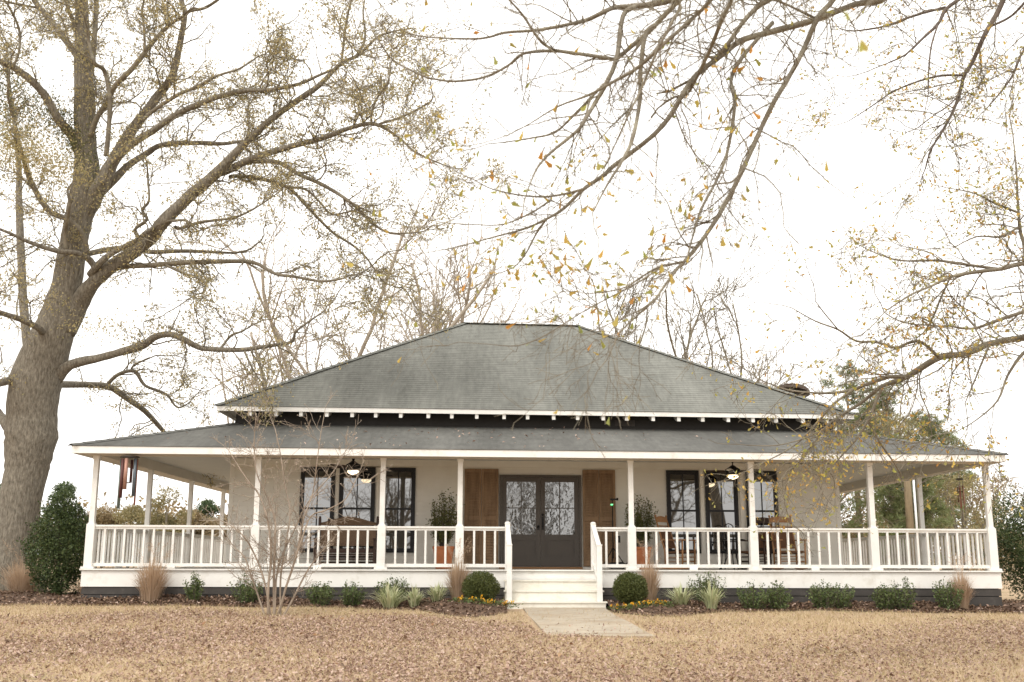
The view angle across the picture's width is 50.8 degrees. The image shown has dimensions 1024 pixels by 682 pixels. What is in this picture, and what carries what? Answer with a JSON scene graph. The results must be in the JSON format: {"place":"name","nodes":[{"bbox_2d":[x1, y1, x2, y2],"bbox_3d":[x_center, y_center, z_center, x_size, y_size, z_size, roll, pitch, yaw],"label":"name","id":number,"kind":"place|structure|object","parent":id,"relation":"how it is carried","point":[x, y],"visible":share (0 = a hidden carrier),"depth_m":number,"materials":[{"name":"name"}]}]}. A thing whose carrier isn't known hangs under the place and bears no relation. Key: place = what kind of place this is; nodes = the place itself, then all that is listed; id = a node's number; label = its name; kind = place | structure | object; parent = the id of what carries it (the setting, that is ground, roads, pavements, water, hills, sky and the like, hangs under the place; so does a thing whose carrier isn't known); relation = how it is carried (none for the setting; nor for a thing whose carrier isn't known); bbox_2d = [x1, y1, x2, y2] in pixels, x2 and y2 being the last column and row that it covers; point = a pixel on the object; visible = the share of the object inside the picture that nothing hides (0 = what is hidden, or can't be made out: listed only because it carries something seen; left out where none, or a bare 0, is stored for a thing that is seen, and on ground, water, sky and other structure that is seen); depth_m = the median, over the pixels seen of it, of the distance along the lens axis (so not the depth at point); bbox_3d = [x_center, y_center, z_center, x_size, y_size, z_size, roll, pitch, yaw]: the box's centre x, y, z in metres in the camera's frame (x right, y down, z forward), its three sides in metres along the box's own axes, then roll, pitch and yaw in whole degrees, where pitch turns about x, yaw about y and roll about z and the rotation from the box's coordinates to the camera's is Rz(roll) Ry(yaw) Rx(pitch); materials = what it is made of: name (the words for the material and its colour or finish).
{"place":"outdoors","nodes":[
{"label":"outdoors","id":0,"kind":"place"},
{"bbox_2d":[0,558,1023,681],"bbox_3d":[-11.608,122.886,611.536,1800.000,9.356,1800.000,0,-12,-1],"label":"ground","id":1,"kind":"structure","parent":0,"point":[1005,593],"depth_m":14.65,"materials":[{"name":"beige plant"}]},
{"bbox_2d":[39,481,83,554],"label":"tree","id":2,"kind":"object","parent":1,"relation":"on","point":[60,487],"visible":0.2,"depth_m":64.59,"materials":[{"name":"green plant"}]},
{"bbox_2d":[78,504,129,567],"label":"field tree","id":3,"kind":"object","parent":1,"relation":"on","point":[105,517],"visible":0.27,"depth_m":55.45,"materials":[{"name":"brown plant"}]},
{"bbox_2d":[107,504,151,567],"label":"field tree","id":4,"kind":"object","parent":1,"relation":"on","point":[128,514],"visible":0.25,"depth_m":52.30,"materials":[{"name":"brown plant"}]},
{"bbox_2d":[126,512,176,566],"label":"field tree","id":5,"kind":"object","parent":1,"relation":"on","point":[156,516],"visible":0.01,"depth_m":56.77,"materials":[{"name":"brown plant"}]},
{"bbox_2d":[134,485,195,566],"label":"tree","id":6,"kind":"object","parent":1,"relation":"on","point":[161,519],"visible":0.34,"depth_m":49.98,"materials":[{"name":"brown plant"}]},
{"bbox_2d":[170,508,218,566],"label":"field tree","id":7,"kind":"object","parent":1,"relation":"on","point":[196,521],"visible":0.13,"depth_m":55.70,"materials":[{"name":"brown plant"}]},
{"bbox_2d":[192,498,220,519],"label":"tree","id":8,"kind":"object","parent":1,"relation":"on","point":[211,507],"visible":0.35,"depth_m":60.64,"materials":[{"name":"green plant"}]},
{"bbox_2d":[213,513,227,536],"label":"field tree","id":9,"kind":"object","parent":1,"relation":"on","point":[225,519],"visible":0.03,"depth_m":57.08,"materials":[{"name":"brown plant"}]},
{"bbox_2d":[0,0,512,591],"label":"oak tree","id":10,"kind":"object","parent":1,"relation":"on","point":[42,366],"visible":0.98,"depth_m":26.41,"materials":[{"name":"brown plant"}]},
{"bbox_2d":[214,302,326,422],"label":"bare tree","id":11,"kind":"object","parent":1,"relation":"on","point":[236,386],"visible":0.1,"depth_m":43.56,"materials":[{"name":"brown plant"}]},
{"bbox_2d":[202,390,392,615],"bbox_3d":[-4.002,2.991,20.125,3.638,4.270,2.068,0,-12,-1],"label":"bare bush","id":12,"kind":"object","parent":1,"relation":"on","point":[299,550],"visible":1,"depth_m":20.01,"materials":[{"name":"brown plant"}]},
{"bbox_2d":[171,154,501,535],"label":"bare tree","id":13,"kind":"object","parent":1,"relation":"on","point":[283,356],"visible":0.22,"depth_m":42.18,"materials":[{"name":"brown plant"}]},
{"bbox_2d":[348,180,578,351],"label":"bare tree","id":14,"kind":"object","parent":1,"relation":"on","point":[458,295],"visible":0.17,"depth_m":48.84,"materials":[{"name":"brown plant"}]},
{"bbox_2d":[430,254,570,323],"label":"bare tree","id":15,"kind":"object","parent":1,"relation":"on","point":[504,308],"visible":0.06,"depth_m":67.59,"materials":[{"name":"brown plant"}]},
{"bbox_2d":[0,603,1023,681],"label":"fallen leaves","id":16,"kind":"object","parent":1,"relation":"on","point":[410,665],"visible":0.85,"depth_m":14.10,"materials":[{"name":"brown plant"}]},
{"bbox_2d":[0,589,1023,616],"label":"mulch bed","id":17,"kind":"object","parent":1,"relation":"on","point":[479,613],"visible":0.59,"depth_m":22.36,"materials":[{"name":"brown wood"}]},
{"bbox_2d":[0,537,45,591],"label":"ornamental grass","id":18,"kind":"object","parent":17,"relation":"on","point":[21,582],"depth_m":24.24,"materials":[{"name":"plant"}]},
{"bbox_2d":[16,489,101,594],"bbox_3d":[-10.019,4.592,24.128,1.728,2.607,1.569,-5,-12,22],"label":"holly bush","id":19,"kind":"object","parent":17,"relation":"on","point":[65,528],"visible":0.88,"depth_m":23.88,"materials":[{"name":"green plant"}]},
{"bbox_2d":[131,540,176,601],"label":"ornamental grass","id":20,"kind":"object","parent":17,"relation":"on","point":[150,589],"depth_m":22.47,"materials":[{"name":"plant"}]},
{"bbox_2d":[182,570,204,600],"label":"foundation shrub","id":21,"kind":"object","parent":17,"relation":"on","point":[193,593],"visible":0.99,"depth_m":22.49,"materials":[{"name":"green plant"}]},
{"bbox_2d":[226,573,263,603],"bbox_3d":[-5.577,5.203,22.614,0.735,0.676,0.707,-7,-13,30],"label":"foundation shrub","id":22,"kind":"object","parent":17,"relation":"on","point":[248,596],"visible":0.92,"depth_m":22.48,"materials":[{"name":"green plant"}]},
{"bbox_2d":[304,581,337,605],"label":"foundation shrub","id":23,"kind":"object","parent":17,"relation":"on","point":[319,596],"visible":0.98,"depth_m":22.44,"materials":[{"name":"green plant"}]},
{"bbox_2d":[337,581,367,606],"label":"foundation shrub","id":24,"kind":"object","parent":17,"relation":"on","point":[352,599],"visible":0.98,"depth_m":22.46,"materials":[{"name":"green plant"}]},
{"bbox_2d":[370,579,410,608],"bbox_3d":[-2.505,5.214,22.290,1.247,0.665,1.301,0,-12,-1],"label":"variegated clump","id":25,"kind":"object","parent":17,"relation":"on","point":[390,600],"visible":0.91,"depth_m":22.13,"materials":[{"name":"green plant"}]},
{"bbox_2d":[374,574,409,602],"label":"foundation shrub","id":26,"kind":"object","parent":17,"relation":"on","point":[402,585],"visible":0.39,"depth_m":22.76,"materials":[{"name":"green plant"}]},
{"bbox_2d":[404,584,427,607],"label":"variegated clump","id":27,"kind":"object","parent":17,"relation":"on","point":[415,596],"visible":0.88,"depth_m":22.10,"materials":[{"name":"green plant"}]},
{"bbox_2d":[425,583,454,601],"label":"variegated clump","id":28,"kind":"object","parent":17,"relation":"on","point":[437,593],"visible":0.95,"depth_m":22.11,"materials":[{"name":"green plant"}]},
{"bbox_2d":[441,537,473,600],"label":"ornamental grass","id":29,"kind":"object","parent":17,"relation":"on","point":[457,575],"depth_m":22.43,"materials":[{"name":"plant"}]},
{"bbox_2d":[448,595,472,602],"bbox_3d":[-0.978,5.146,21.465,0.452,0.190,0.500,-9,-15,37],"label":"pansy","id":30,"kind":"object","parent":17,"relation":"on","point":[461,598],"visible":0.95,"depth_m":21.46,"materials":[{"name":"yellow plant"}]},
{"bbox_2d":[466,595,489,603],"bbox_3d":[-0.640,5.114,21.296,0.463,0.203,0.492,-7,-14,32],"label":"pansy","id":31,"kind":"object","parent":17,"relation":"on","point":[480,599],"visible":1,"depth_m":21.25,"materials":[{"name":"yellow plant"}]},
{"bbox_2d":[461,570,500,602],"bbox_3d":[-0.627,5.049,22.031,0.825,0.739,0.799,0,-12,-1],"label":"boxwood ball","id":32,"kind":"object","parent":17,"relation":"on","point":[478,584],"visible":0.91,"depth_m":21.86,"materials":[{"name":"green plant"}]},
{"bbox_2d":[481,598,507,605],"bbox_3d":[-0.394,5.198,21.365,0.529,0.195,0.443,4,-12,-19],"label":"pansy","id":33,"kind":"object","parent":17,"relation":"on","point":[493,601],"visible":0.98,"depth_m":21.33,"materials":[{"name":"yellow plant"}]},
{"bbox_2d":[492,600,522,608],"bbox_3d":[-0.081,5.282,21.570,0.497,0.197,0.519,9,-14,-36],"label":"pansy","id":34,"kind":"object","parent":17,"relation":"on","point":[504,604],"visible":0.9,"depth_m":21.55,"materials":[{"name":"plant"}]},
{"bbox_2d":[608,602,630,611],"bbox_3d":[2.144,5.293,21.452,0.489,0.181,0.489,0,-12,-1],"label":"pansy","id":35,"kind":"object","parent":17,"relation":"on","point":[618,607],"visible":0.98,"depth_m":21.38,"materials":[{"name":"yellow plant"}]},
{"bbox_2d":[611,571,648,603],"bbox_3d":[2.413,5.091,22.098,0.774,0.738,0.775,0,-12,-1],"label":"boxwood ball","id":36,"kind":"object","parent":17,"relation":"on","point":[629,587],"visible":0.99,"depth_m":21.93,"materials":[{"name":"green plant"}]},
{"bbox_2d":[622,601,645,609],"bbox_3d":[2.462,5.251,21.360,0.494,0.186,0.455,6,-13,-28],"label":"pansy","id":37,"kind":"object","parent":17,"relation":"on","point":[630,605],"visible":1,"depth_m":21.32,"materials":[{"name":"yellow plant"}]},
{"bbox_2d":[633,599,656,606],"bbox_3d":[2.651,5.227,21.451,0.566,0.166,0.396,10,-15,-39],"label":"pansy","id":38,"kind":"object","parent":17,"relation":"on","point":[646,602],"visible":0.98,"depth_m":21.41,"materials":[{"name":"yellow plant"}]},
{"bbox_2d":[636,537,664,602],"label":"ornamental grass","id":39,"kind":"object","parent":17,"relation":"on","point":[650,577],"depth_m":22.52,"materials":[{"name":"plant"}]},
{"bbox_2d":[646,598,665,606],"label":"pansy","id":40,"kind":"object","parent":17,"relation":"on","point":[660,602],"visible":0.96,"depth_m":21.49,"materials":[{"name":"yellow plant"}]},
{"bbox_2d":[654,600,678,607],"bbox_3d":[3.111,5.269,21.597,0.468,0.165,0.446,7,-13,-29],"label":"pansy","id":41,"kind":"object","parent":17,"relation":"on","point":[669,602],"visible":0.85,"depth_m":21.61,"materials":[{"name":"green plant"}]},
{"bbox_2d":[658,583,699,604],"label":"variegated clump","id":42,"kind":"object","parent":17,"relation":"on","point":[681,598],"visible":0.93,"depth_m":22.12,"materials":[{"name":"green plant"}]},
{"bbox_2d":[686,571,726,603],"bbox_3d":[4.148,5.256,22.890,0.823,0.723,0.776,8,-14,-32],"label":"foundation shrub","id":43,"kind":"object","parent":17,"relation":"on","point":[705,584],"visible":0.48,"depth_m":22.86,"materials":[{"name":"green plant"}]},
{"bbox_2d":[693,578,726,609],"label":"variegated clump","id":44,"kind":"object","parent":17,"relation":"on","point":[710,598],"visible":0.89,"depth_m":22.10,"materials":[{"name":"green plant"}]},
{"bbox_2d":[736,579,771,609],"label":"foundation shrub","id":45,"kind":"object","parent":17,"relation":"on","point":[762,601],"visible":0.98,"depth_m":22.56,"materials":[{"name":"green plant"}]},
{"bbox_2d":[764,580,792,609],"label":"foundation shrub","id":46,"kind":"object","parent":17,"relation":"on","point":[780,603],"visible":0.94,"depth_m":22.56,"materials":[{"name":"green plant"}]},
{"bbox_2d":[806,579,836,608],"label":"foundation shrub","id":47,"kind":"object","parent":17,"relation":"on","point":[819,598],"visible":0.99,"depth_m":22.55,"materials":[{"name":"green plant"}]},
{"bbox_2d":[828,582,854,608],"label":"foundation shrub","id":48,"kind":"object","parent":17,"relation":"on","point":[843,600],"visible":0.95,"depth_m":22.56,"materials":[{"name":"green plant"}]},
{"bbox_2d":[869,583,900,609],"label":"foundation shrub","id":49,"kind":"object","parent":17,"relation":"on","point":[883,599],"visible":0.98,"depth_m":22.55,"materials":[{"name":"green plant"}]},
{"bbox_2d":[891,576,917,609],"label":"foundation shrub","id":50,"kind":"object","parent":17,"relation":"on","point":[907,604],"visible":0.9,"depth_m":22.60,"materials":[{"name":"green plant"}]},
{"bbox_2d":[931,576,965,609],"bbox_3d":[9.143,5.315,22.666,0.598,0.725,0.617,5,-12,-20],"label":"foundation shrub","id":51,"kind":"object","parent":17,"relation":"on","point":[944,598],"visible":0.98,"depth_m":22.60,"materials":[{"name":"green plant"}]},
{"bbox_2d":[943,552,975,609],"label":"ornamental grass","id":52,"kind":"object","parent":17,"relation":"on","point":[965,601],"depth_m":22.81,"materials":[{"name":"plant"}]},
{"bbox_2d":[0,426,1023,614],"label":"fallen leaves","id":53,"kind":"object","parent":1,"relation":"on","point":[35,600],"visible":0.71,"depth_m":22.58,"materials":[{"name":"brown plant"}]},
{"bbox_2d":[37,492,1023,571],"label":"woods","id":54,"kind":"object","parent":1,"relation":"on","point":[173,507],"visible":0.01,"depth_m":80.03,"materials":[{"name":"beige plant"}]},
{"bbox_2d":[68,322,1008,608],"bbox_3d":[0.510,3.207,30.739,20.466,8.291,15.926,0,-12,-1],"label":"farmhouse","id":55,"kind":"object","parent":1,"relation":"on","point":[538,488],"visible":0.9,"depth_m":26.24,"materials":[{"name":"beige paint"}]},
{"bbox_2d":[117,455,139,508],"bbox_3d":[-8.279,3.042,23.244,0.426,1.129,0.426,0,-12,-1],"label":"wind chime","id":56,"kind":"object","parent":55,"relation":"hanging from","point":[123,471],"visible":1,"depth_m":23.16,"materials":[{"name":"black metal"}]},
{"bbox_2d":[299,467,335,551],"bbox_3d":[-4.741,4.087,26.191,0.840,2.049,0.080,0,-12,-1],"label":"window","id":57,"kind":"structure","parent":55,"relation":"in","point":[330,502],"depth_m":26.24,"materials":[{"name":"glass"}]},
{"bbox_2d":[313,516,378,568],"bbox_3d":[-3.844,4.674,25.058,1.450,1.209,0.622,0,-12,-1],"label":"porch bench","id":58,"kind":"object","parent":55,"relation":"on","point":[362,538],"visible":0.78,"depth_m":25.32,"materials":[{"name":"brown wood"}]},
{"bbox_2d":[327,458,380,474],"bbox_3d":[-3.664,2.877,25.101,1.306,0.471,1.321,0,-12,-1],"label":"ceiling fan","id":59,"kind":"object","parent":55,"relation":"hanging from","point":[357,466],"visible":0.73,"depth_m":24.95,"materials":[{"name":"black metal"}]},
{"bbox_2d":[338,467,375,548],"bbox_3d":[-3.776,4.095,26.208,0.870,2.045,0.080,0,-12,-1],"label":"window","id":60,"kind":"structure","parent":55,"relation":"in","point":[361,499],"depth_m":26.27,"materials":[{"name":"glass"}]},
{"bbox_2d":[385,468,415,551],"bbox_3d":[-2.776,4.104,26.225,0.830,2.040,0.080,0,-12,-1],"label":"window","id":61,"kind":"structure","parent":55,"relation":"in","point":[401,482],"depth_m":26.25,"materials":[{"name":"black paint"}]},
{"bbox_2d":[433,546,454,568],"bbox_3d":[-1.612,5.098,25.381,0.500,0.519,0.500,0,-12,-1],"label":"flower pot","id":62,"kind":"object","parent":55,"relation":"on","point":[440,555],"visible":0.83,"depth_m":25.18,"materials":[{"name":"ceramic"}]},
{"bbox_2d":[426,487,464,545],"bbox_3d":[-1.592,4.188,25.572,0.831,1.430,0.719,-5,-13,25],"label":"potted shrub","id":63,"kind":"object","parent":62,"relation":"on","point":[442,518],"visible":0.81,"depth_m":25.44,"materials":[{"name":"green plant"}]},
{"bbox_2d":[502,477,539,566],"bbox_3d":[0.224,4.390,26.197,0.932,2.145,0.104,0,-12,-1],"label":"door","id":64,"kind":"structure","parent":55,"relation":"in","point":[520,495],"depth_m":26.24,"materials":[{"name":"paint"}]},
{"bbox_2d":[540,478,578,566],"bbox_3d":[1.162,4.397,26.209,0.932,2.140,0.115,0,-12,-1],"label":"door","id":65,"kind":"structure","parent":55,"relation":"in","point":[559,497],"depth_m":26.23,"materials":[{"name":"paint"}]},
{"bbox_2d":[604,498,622,563],"bbox_3d":[2.447,4.575,25.666,0.626,1.669,0.614,0,-12,-1],"label":"light stand","id":66,"kind":"object","parent":55,"relation":"on","point":[613,549],"visible":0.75,"depth_m":25.67,"materials":[{"name":"black metal"}]},
{"bbox_2d":[606,562,627,568],"bbox_3d":[2.558,5.239,25.247,0.725,0.190,0.175,0,-12,-1],"label":"cable bag","id":67,"kind":"object","parent":55,"relation":"on","point":[615,563],"visible":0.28,"depth_m":25.20,"materials":[{"name":"black paint"}]},
{"bbox_2d":[636,547,651,568],"bbox_3d":[3.027,5.127,25.465,0.500,0.519,0.500,0,-12,-1],"label":"flower pot","id":68,"kind":"object","parent":55,"relation":"on","point":[640,551],"visible":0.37,"depth_m":25.27,"materials":[{"name":"ceramic"}]},
{"bbox_2d":[624,494,657,546],"bbox_3d":[3.069,4.272,25.605,0.809,1.302,0.766,7,-14,-31],"label":"potted shrub","id":69,"kind":"object","parent":68,"relation":"on","point":[640,520],"visible":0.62,"depth_m":25.51,"materials":[{"name":"green plant"}]},
{"bbox_2d":[654,514,695,568],"bbox_3d":[3.821,4.675,25.107,0.987,1.258,0.699,-8,-14,36],"label":"rocking chair","id":70,"kind":"object","parent":55,"relation":"on","point":[671,543],"visible":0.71,"depth_m":25.09,"materials":[{"name":"brown wood"}]},
{"bbox_2d":[666,470,700,552],"bbox_3d":[4.187,4.167,26.347,0.800,2.006,0.080,0,-12,-1],"label":"window","id":71,"kind":"structure","parent":55,"relation":"in","point":[683,509],"depth_m":26.38,"materials":[{"name":"glass"}]},
{"bbox_2d":[704,472,738,552],"bbox_3d":[5.137,4.176,26.364,0.800,2.001,0.080,0,-12,-1],"label":"window","id":72,"kind":"structure","parent":55,"relation":"in","point":[726,511],"depth_m":26.38,"materials":[{"name":"glass"}]},
{"bbox_2d":[703,462,758,478],"bbox_3d":[5.129,2.964,25.247,1.294,0.541,1.326,0,-12,-1],"label":"ceiling fan","id":73,"kind":"object","parent":55,"relation":"hanging from","point":[730,470],"visible":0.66,"depth_m":25.13,"materials":[{"name":"black metal"}]},
{"bbox_2d":[719,539,744,569],"bbox_3d":[5.024,4.877,24.632,0.620,0.683,0.628,0,-12,-1],"label":"bistro table","id":74,"kind":"object","parent":55,"relation":"on","point":[732,540],"visible":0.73,"depth_m":24.67,"materials":[{"name":"black metal"}]},
{"bbox_2d":[721,523,742,569],"bbox_3d":[5.169,4.845,25.463,0.430,1.080,0.430,0,-12,-1],"label":"bistro chair","id":75,"kind":"object","parent":55,"relation":"on","point":[725,545],"visible":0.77,"depth_m":25.61,"materials":[{"name":"black metal"}]},
{"bbox_2d":[740,516,772,568],"bbox_3d":[5.808,4.776,25.579,0.699,1.258,0.987,-8,-14,33],"label":"rocking chair","id":76,"kind":"object","parent":55,"relation":"on","point":[762,543],"visible":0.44,"depth_m":25.65,"materials":[{"name":"brown wood"}]},
{"bbox_2d":[745,471,778,553],"bbox_3d":[6.127,4.185,26.381,0.780,1.996,0.080,0,-12,-1],"label":"window","id":77,"kind":"structure","parent":55,"relation":"in","point":[758,485],"depth_m":26.45,"materials":[{"name":"glass"}]},
{"bbox_2d":[768,515,807,569],"bbox_3d":[6.372,4.656,24.984,0.699,1.258,0.987,2,-12,-7],"label":"rocking chair","id":78,"kind":"object","parent":55,"relation":"on","point":[783,540],"visible":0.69,"depth_m":25.15,"materials":[{"name":"brown wood"}]},
{"bbox_2d":[904,480,917,568],"bbox_3d":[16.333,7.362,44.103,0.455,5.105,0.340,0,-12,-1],"label":"porch column","id":79,"kind":"structure","parent":55,"relation":"attached to","point":[908,507],"depth_m":44.10,"materials":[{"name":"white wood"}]},
{"bbox_2d":[956,464,964,509],"bbox_3d":[10.197,3.209,24.538,0.168,1.282,0.168,0,-12,-1],"label":"wind chime","id":80,"kind":"object","parent":55,"relation":"hanging from","point":[959,491],"visible":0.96,"depth_m":24.47,"materials":[{"name":"black metal"}]},
{"bbox_2d":[523,607,655,637],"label":"path","id":81,"kind":"structure","parent":1,"relation":"on","point":[595,619],"depth_m":18.78,"materials":[{"name":"concrete"}]},
{"bbox_2d":[515,213,771,366],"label":"bare tree","id":82,"kind":"object","parent":1,"relation":"on","point":[631,309],"visible":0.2,"depth_m":54.44,"materials":[{"name":"brown plant"}]},
{"bbox_2d":[304,0,1023,459],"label":"overhanging oak","id":83,"kind":"object","parent":1,"relation":"on","point":[730,44],"visible":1,"depth_m":7.68,"materials":[{"name":"brown plant"}]},
{"bbox_2d":[620,261,817,387],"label":"bare tree","id":84,"kind":"object","parent":1,"relation":"on","point":[717,328],"visible":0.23,"depth_m":49.49,"materials":[{"name":"brown plant"}]},
{"bbox_2d":[715,340,919,519],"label":"bare tree","id":85,"kind":"object","parent":1,"relation":"on","point":[794,382],"visible":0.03,"depth_m":53.28,"materials":[{"name":"brown plant"}]},
{"bbox_2d":[738,344,935,538],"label":"bare tree","id":86,"kind":"object","parent":1,"relation":"on","point":[894,361],"visible":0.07,"depth_m":60.80,"materials":[{"name":"brown plant"}]},
{"bbox_2d":[674,0,1023,563],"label":"roadside oak","id":87,"kind":"object","parent":1,"relation":"on","point":[976,348],"visible":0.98,"depth_m":13.23,"materials":[{"name":"brown plant"}]},
{"bbox_2d":[821,357,883,560],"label":"pine tree","id":88,"kind":"object","parent":1,"relation":"on","point":[852,396],"visible":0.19,"depth_m":52.52,"materials":[{"name":"green plant"}]},
{"bbox_2d":[840,498,866,550],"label":"oak sapling","id":89,"kind":"object","parent":1,"relation":"on","point":[849,515],"visible":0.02,"depth_m":53.11,"materials":[{"name":"green plant"}]},
{"bbox_2d":[836,426,901,558],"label":"pine tree","id":90,"kind":"object","parent":1,"relation":"on","point":[850,523],"visible":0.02,"depth_m":46.97,"materials":[{"name":"green plant"}]},
{"bbox_2d":[854,376,914,568],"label":"pine tree","id":91,"kind":"object","parent":1,"relation":"on","point":[884,405],"visible":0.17,"depth_m":56.57,"materials":[{"name":"green plant"}]},
{"bbox_2d":[846,503,951,568],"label":"oak sapling","id":92,"kind":"object","parent":1,"relation":"on","point":[882,528],"visible":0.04,"depth_m":60.67,"materials":[{"name":"green plant"}]},
{"bbox_2d":[849,408,953,568],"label":"oak sapling","id":93,"kind":"object","parent":1,"relation":"on","point":[860,496],"visible":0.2,"depth_m":49.98,"materials":[{"name":"green plant"}]},
{"bbox_2d":[848,433,966,568],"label":"pine tree","id":94,"kind":"object","parent":1,"relation":"on","point":[898,512],"visible":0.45,"depth_m":45.18,"materials":[{"name":"green plant"}]},
{"bbox_2d":[889,405,983,569],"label":"pine tree","id":95,"kind":"object","parent":1,"relation":"on","point":[951,436],"visible":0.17,"depth_m":57.91,"materials":[{"name":"green plant"}]},
{"bbox_2d":[934,469,977,569],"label":"oak sapling","id":96,"kind":"object","parent":1,"relation":"on","point":[953,516],"visible":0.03,"depth_m":65.35,"materials":[{"name":"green plant"}]},
{"bbox_2d":[925,440,1013,569],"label":"oak sapling","id":97,"kind":"object","parent":1,"relation":"on","point":[964,520],"visible":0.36,"depth_m":48.51,"materials":[{"name":"green plant"}]},
{"bbox_2d":[942,470,1023,558],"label":"oak sapling","id":98,"kind":"object","parent":1,"relation":"on","point":[977,502],"visible":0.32,"depth_m":53.58,"materials":[{"name":"green plant"}]},
{"bbox_2d":[971,484,1023,598],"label":"holly bush","id":99,"kind":"object","parent":1,"relation":"on","point":[1008,535],"visible":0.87,"depth_m":25.60,"materials":[{"name":"green plant"}]},
{"bbox_2d":[0,0,1023,554],"label":"sky","id":100,"kind":"structure","parent":0,"point":[869,163],"materials":[{"name":"white"}]}
]}

